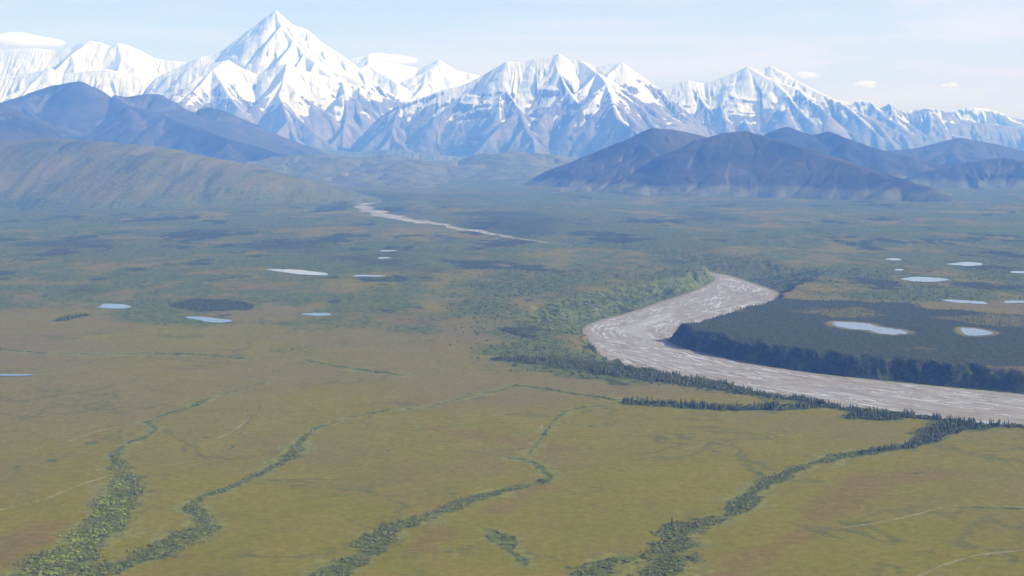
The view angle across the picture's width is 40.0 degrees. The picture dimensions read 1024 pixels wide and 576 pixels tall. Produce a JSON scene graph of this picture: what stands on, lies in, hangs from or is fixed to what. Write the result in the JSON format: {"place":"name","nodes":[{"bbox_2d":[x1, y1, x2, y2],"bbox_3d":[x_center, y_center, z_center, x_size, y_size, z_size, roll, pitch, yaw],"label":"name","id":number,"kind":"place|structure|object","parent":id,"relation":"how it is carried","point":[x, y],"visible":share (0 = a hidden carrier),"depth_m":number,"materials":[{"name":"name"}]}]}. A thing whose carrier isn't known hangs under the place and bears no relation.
{"place":"outdoors","nodes":[
{"label":"outdoors","id":0,"kind":"place"},
{"bbox_2d":[0,374,31,375],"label":"lake","id":1,"kind":"structure","parent":0,"point":[15,374],"depth_m":2218.36,"materials":[{"name":"blue liquid"}]},
{"bbox_2d":[0,104,75,139],"bbox_3d":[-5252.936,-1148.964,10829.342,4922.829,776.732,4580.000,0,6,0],"label":"hill","id":2,"kind":"structure","parent":0,"point":[15,124],"depth_m":11181.48,"materials":[{"name":"blue stone"}]},
{"bbox_2d":[0,41,185,102],"bbox_3d":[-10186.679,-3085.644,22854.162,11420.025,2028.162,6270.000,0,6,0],"label":"mountain","id":3,"kind":"structure","parent":0,"point":[120,69],"depth_m":23819.64,"materials":[{"name":"white snow"}]},
{"bbox_2d":[98,304,130,308],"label":"lake","id":4,"kind":"structure","parent":0,"point":[120,306],"depth_m":3082.82,"materials":[{"name":"blue liquid"}]},
{"bbox_2d":[0,81,325,163],"bbox_3d":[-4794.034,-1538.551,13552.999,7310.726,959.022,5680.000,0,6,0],"label":"hill","id":5,"kind":"structure","parent":0,"point":[79,110],"depth_m":13708.65,"materials":[{"name":"blue stone"}]},
{"bbox_2d":[0,139,381,209],"bbox_3d":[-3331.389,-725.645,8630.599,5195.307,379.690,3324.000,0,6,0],"label":"hill","id":6,"kind":"structure","parent":0,"point":[43,174],"depth_m":7640.24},
{"bbox_2d":[186,316,231,322],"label":"lake","id":7,"kind":"structure","parent":0,"point":[208,319],"depth_m":2869.08,"materials":[{"name":"blue liquid"}]},
{"bbox_2d":[142,10,405,151],"bbox_3d":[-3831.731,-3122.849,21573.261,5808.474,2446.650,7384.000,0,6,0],"label":"mountain","id":8,"kind":"structure","parent":0,"point":[276,72],"depth_m":20833.25,"materials":[{"name":"white snow"}]},
{"bbox_2d":[268,269,327,274],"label":"lake","id":9,"kind":"structure","parent":0,"point":[304,272],"depth_m":3856.29,"materials":[{"name":"blue liquid"}]},
{"bbox_2d":[302,313,331,315],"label":"lake","id":10,"kind":"structure","parent":0,"point":[318,314],"depth_m":2947.69,"materials":[{"name":"blue liquid"}]},
{"bbox_2d":[247,154,447,186],"bbox_3d":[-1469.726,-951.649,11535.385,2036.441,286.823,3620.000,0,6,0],"label":"hill","id":11,"kind":"structure","parent":0,"point":[380,170],"depth_m":11089.42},
{"bbox_2d":[354,275,383,276],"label":"lake","id":12,"kind":"structure","parent":0,"point":[370,275],"depth_m":3748.80,"materials":[{"name":"blue liquid"}]},
{"bbox_2d":[316,148,498,159],"bbox_3d":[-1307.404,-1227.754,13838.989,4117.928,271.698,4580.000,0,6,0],"label":"hill","id":13,"kind":"structure","parent":0,"point":[414,155],"depth_m":15453.56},
{"bbox_2d":[349,55,480,102],"bbox_3d":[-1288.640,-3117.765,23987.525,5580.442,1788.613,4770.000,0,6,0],"label":"mountain","id":14,"kind":"structure","parent":0,"point":[406,84],"depth_m":24444.37,"materials":[{"name":"white snow"}]},
{"bbox_2d":[0,156,1023,575],"bbox_3d":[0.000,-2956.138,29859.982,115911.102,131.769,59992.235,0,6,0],"label":"ground","id":15,"kind":"structure","parent":0,"point":[604,494],"depth_m":2066.64,"materials":[{"name":"green plant"}]},
{"bbox_2d":[0,234,1023,452],"bbox_3d":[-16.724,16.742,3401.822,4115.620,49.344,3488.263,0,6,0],"label":"spruce forest","id":16,"kind":"object","parent":15,"relation":"on","point":[654,371],"visible":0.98,"depth_m":2812.57,"materials":[{"name":"green plant"}]},
{"bbox_2d":[2,349,1023,575],"bbox_3d":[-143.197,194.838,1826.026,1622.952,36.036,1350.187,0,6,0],"label":"willow thicket","id":17,"kind":"object","parent":15,"relation":"on","point":[479,495],"visible":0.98,"depth_m":1369.98,"materials":[{"name":"green plant"}]},
{"bbox_2d":[54,313,1023,454],"bbox_3d":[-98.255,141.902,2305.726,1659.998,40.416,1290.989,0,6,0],"label":"alder brush","id":18,"kind":"object","parent":15,"relation":"on","point":[785,406],"visible":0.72,"depth_m":2003.98,"materials":[{"name":"green plant"}]},
{"bbox_2d":[447,268,1023,399],"bbox_3d":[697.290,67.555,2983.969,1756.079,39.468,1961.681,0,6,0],"label":"bank brush","id":19,"kind":"object","parent":15,"relation":"on","point":[662,293],"visible":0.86,"depth_m":3320.65,"materials":[{"name":"green plant"}]},
{"bbox_2d":[0,0,1023,119],"label":"sky","id":20,"kind":"structure","parent":0,"point":[943,55],"materials":[{"name":"blue"}]},
{"bbox_2d":[448,151,576,179],"bbox_3d":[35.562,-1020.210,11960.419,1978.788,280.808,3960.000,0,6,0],"label":"hill","id":21,"kind":"structure","parent":0,"point":[506,165],"depth_m":11750.05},
{"bbox_2d":[351,53,715,156],"bbox_3d":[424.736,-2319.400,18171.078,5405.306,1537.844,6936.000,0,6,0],"label":"mountain","id":22,"kind":"structure","parent":0,"point":[558,104],"depth_m":18646.21,"materials":[{"name":"white snow"}]},
{"bbox_2d":[521,128,706,195],"bbox_3d":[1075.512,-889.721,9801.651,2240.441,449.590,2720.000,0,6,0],"label":"hill","id":23,"kind":"structure","parent":0,"point":[630,155],"depth_m":9848.25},
{"bbox_2d":[353,201,1023,425],"bbox_3d":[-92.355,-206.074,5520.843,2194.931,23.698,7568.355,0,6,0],"label":"river","id":24,"kind":"structure","parent":0,"point":[639,337],"depth_m":2515.26,"materials":[{"name":"grey gravel"}]},
{"bbox_2d":[546,131,951,201],"bbox_3d":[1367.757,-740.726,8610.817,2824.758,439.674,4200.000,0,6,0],"label":"hill","id":25,"kind":"structure","parent":0,"point":[740,164],"depth_m":8632.31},
{"bbox_2d":[660,66,921,150],"bbox_3d":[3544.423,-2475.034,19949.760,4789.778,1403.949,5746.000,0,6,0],"label":"mountain","id":26,"kind":"structure","parent":0,"point":[765,101],"depth_m":19938.73,"materials":[{"name":"white snow"}]},
{"bbox_2d":[764,127,951,178],"bbox_3d":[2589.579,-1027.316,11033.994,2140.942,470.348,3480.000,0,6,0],"label":"hill","id":27,"kind":"structure","parent":0,"point":[866,156],"depth_m":10709.67,"materials":[{"name":"blue stone"}]},
{"bbox_2d":[832,321,907,334],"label":"lake","id":28,"kind":"structure","parent":0,"point":[864,326],"depth_m":2751.68,"materials":[{"name":"blue liquid"}]},
{"bbox_2d":[902,277,948,281],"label":"lake","id":29,"kind":"structure","parent":0,"point":[924,279],"depth_m":3647.14,"materials":[{"name":"blue liquid"}]},
{"bbox_2d":[839,100,1023,150],"bbox_3d":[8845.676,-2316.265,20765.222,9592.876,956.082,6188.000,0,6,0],"label":"mountain","id":30,"kind":"structure","parent":0,"point":[926,126],"depth_m":21628.39,"materials":[{"name":"white snow"}]},
{"bbox_2d":[889,138,1023,165],"bbox_3d":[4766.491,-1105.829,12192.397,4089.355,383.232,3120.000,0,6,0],"label":"hill","id":31,"kind":"structure","parent":0,"point":[952,152],"depth_m":12709.58,"materials":[{"name":"blue stone"}]},
{"bbox_2d":[904,158,1023,188],"bbox_3d":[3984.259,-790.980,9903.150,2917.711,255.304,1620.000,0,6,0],"label":"hill","id":32,"kind":"structure","parent":0,"point":[1001,173],"depth_m":9811.25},
{"bbox_2d":[943,299,986,303],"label":"lake","id":33,"kind":"structure","parent":0,"point":[966,301],"depth_m":3173.76,"materials":[{"name":"blue liquid"}]},
{"bbox_2d":[950,262,982,265],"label":"lake","id":34,"kind":"structure","parent":0,"point":[967,263],"depth_m":4090.90,"materials":[{"name":"blue liquid"}]},
{"bbox_2d":[960,328,992,335],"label":"lake","id":35,"kind":"structure","parent":0,"point":[971,331],"depth_m":2683.06,"materials":[{"name":"blue liquid"}]},
{"bbox_2d":[947,107,1023,127],"bbox_3d":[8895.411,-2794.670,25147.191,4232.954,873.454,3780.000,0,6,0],"label":"mountain","id":36,"kind":"structure","parent":0,"point":[980,115],"depth_m":25444.48,"materials":[{"name":"white snow"}]},
{"bbox_2d":[1004,300,1023,302],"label":"lake","id":37,"kind":"structure","parent":0,"point":[1018,301],"depth_m":3173.76,"materials":[{"name":"blue liquid"}]}
]}

